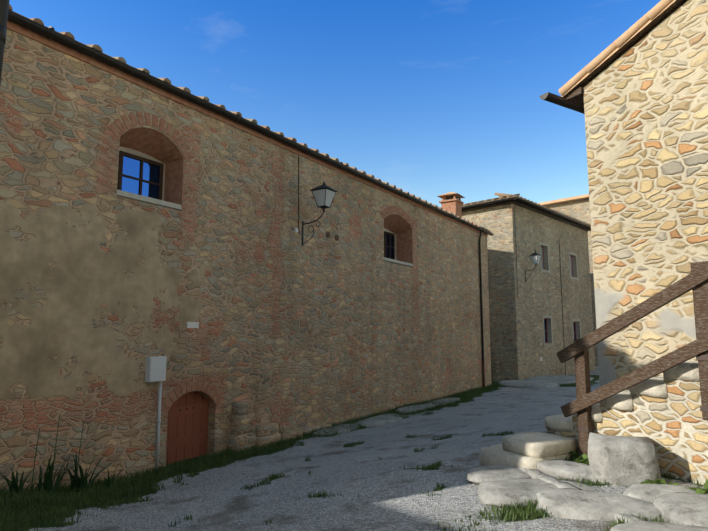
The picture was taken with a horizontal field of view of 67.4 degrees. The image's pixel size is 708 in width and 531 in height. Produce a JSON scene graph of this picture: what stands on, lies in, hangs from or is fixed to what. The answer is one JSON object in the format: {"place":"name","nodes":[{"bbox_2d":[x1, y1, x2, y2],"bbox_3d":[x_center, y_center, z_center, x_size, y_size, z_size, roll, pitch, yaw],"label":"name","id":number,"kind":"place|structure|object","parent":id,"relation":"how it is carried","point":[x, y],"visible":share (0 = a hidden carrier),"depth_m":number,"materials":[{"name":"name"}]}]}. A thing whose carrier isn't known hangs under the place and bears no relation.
{"place":"outdoors","nodes":[
{"label":"outdoors","id":0,"kind":"place"},
{"bbox_2d":[0,29,491,491],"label":"building walls","id":1,"kind":"structure","parent":0,"point":[105,290],"depth_m":10.54,"materials":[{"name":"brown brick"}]},
{"bbox_2d":[145,155,338,469],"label":"wall fittings","id":2,"kind":"object","parent":1,"relation":"attached to","point":[324,196],"depth_m":9.69,"materials":[{"name":"metal"}]},
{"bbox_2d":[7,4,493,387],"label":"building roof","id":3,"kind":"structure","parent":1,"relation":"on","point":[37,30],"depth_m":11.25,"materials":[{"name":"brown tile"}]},
{"bbox_2d":[108,112,414,464],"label":"building openings","id":4,"kind":"object","parent":1,"relation":"in","point":[141,176],"visible":0.69,"depth_m":10.36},
{"bbox_2d":[9,0,660,206],"label":"sky","id":5,"kind":"structure","parent":0,"point":[429,99],"materials":[{"name":"blue"}]},
{"bbox_2d":[0,366,704,530],"bbox_3d":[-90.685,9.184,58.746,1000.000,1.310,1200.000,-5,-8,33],"label":"ground","id":6,"kind":"structure","parent":0,"point":[387,488],"depth_m":6.95,"materials":[{"name":"grey gravel"}]},
{"bbox_2d":[0,0,9,84],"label":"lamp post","id":7,"kind":"object","parent":6,"relation":"on","point":[4,6],"visible":1,"depth_m":2.42,"materials":[{"name":"metal"}]},
{"bbox_2d":[0,413,123,495],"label":"iris plant","id":8,"kind":"object","parent":6,"relation":"on","point":[75,479],"visible":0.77,"depth_m":7.68,"materials":[{"name":"green plant"}]},
{"bbox_2d":[228,399,331,451],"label":"base wall blocks","id":9,"kind":"structure","parent":6,"relation":"on","point":[246,432],"depth_m":11.34,"materials":[{"name":"stone"}]},
{"bbox_2d":[0,382,704,530],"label":"grass","id":10,"kind":"structure","parent":6,"relation":"on","point":[17,503],"depth_m":7.73,"materials":[{"name":"green plant"}]},
{"bbox_2d":[312,398,707,530],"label":"rocks","id":11,"kind":"object","parent":6,"relation":"on","point":[632,461],"visible":0.88,"depth_m":5.06,"materials":[{"name":"grey stone"}]},
{"bbox_2d":[479,432,577,469],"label":"stone steps","id":12,"kind":"structure","parent":6,"relation":"on","point":[529,450],"depth_m":6.09,"materials":[{"name":"stone"}]},
{"bbox_2d":[499,375,593,387],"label":"kerb slabs","id":13,"kind":"structure","parent":6,"relation":"on","point":[549,381],"depth_m":24.67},
{"bbox_2d":[546,198,598,365],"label":"building walls","id":14,"kind":"structure","parent":6,"relation":"on","point":[578,209],"depth_m":39.56,"materials":[{"name":"beige stone"}]},
{"bbox_2d":[537,194,588,205],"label":"building roof","id":15,"kind":"structure","parent":14,"relation":"on","point":[574,198],"depth_m":40.37,"materials":[{"name":"beige tile"}]},
{"bbox_2d":[545,361,707,484],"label":"stone stairs","id":16,"kind":"structure","parent":6,"relation":"on","point":[663,413],"depth_m":5.43,"materials":[{"name":"beige stone"}]},
{"bbox_2d":[556,261,707,456],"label":"stair handrail","id":17,"kind":"object","parent":16,"relation":"on","point":[695,280],"visible":0.92,"depth_m":5.52,"materials":[{"name":"brown wood"}]},
{"bbox_2d":[569,450,707,493],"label":"weed plants","id":18,"kind":"object","parent":6,"relation":"on","point":[699,490],"visible":0.33,"depth_m":4.97,"materials":[{"name":"green plant"}]},
{"bbox_2d":[583,0,707,389],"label":"building walls","id":19,"kind":"structure","parent":6,"relation":"on","point":[646,110],"depth_m":6.84,"materials":[{"name":"beige stone"}]},
{"bbox_2d":[540,0,686,113],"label":"building roof","id":20,"kind":"structure","parent":19,"relation":"on","point":[571,97],"depth_m":7.38,"materials":[{"name":"beige tile"}]},
{"bbox_2d":[462,203,594,380],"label":"building walls","id":21,"kind":"structure","parent":0,"point":[518,349],"depth_m":27.88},
{"bbox_2d":[461,193,590,374],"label":"building","id":22,"kind":"structure","parent":21,"relation":"attached to","point":[542,257],"depth_m":29.20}
]}

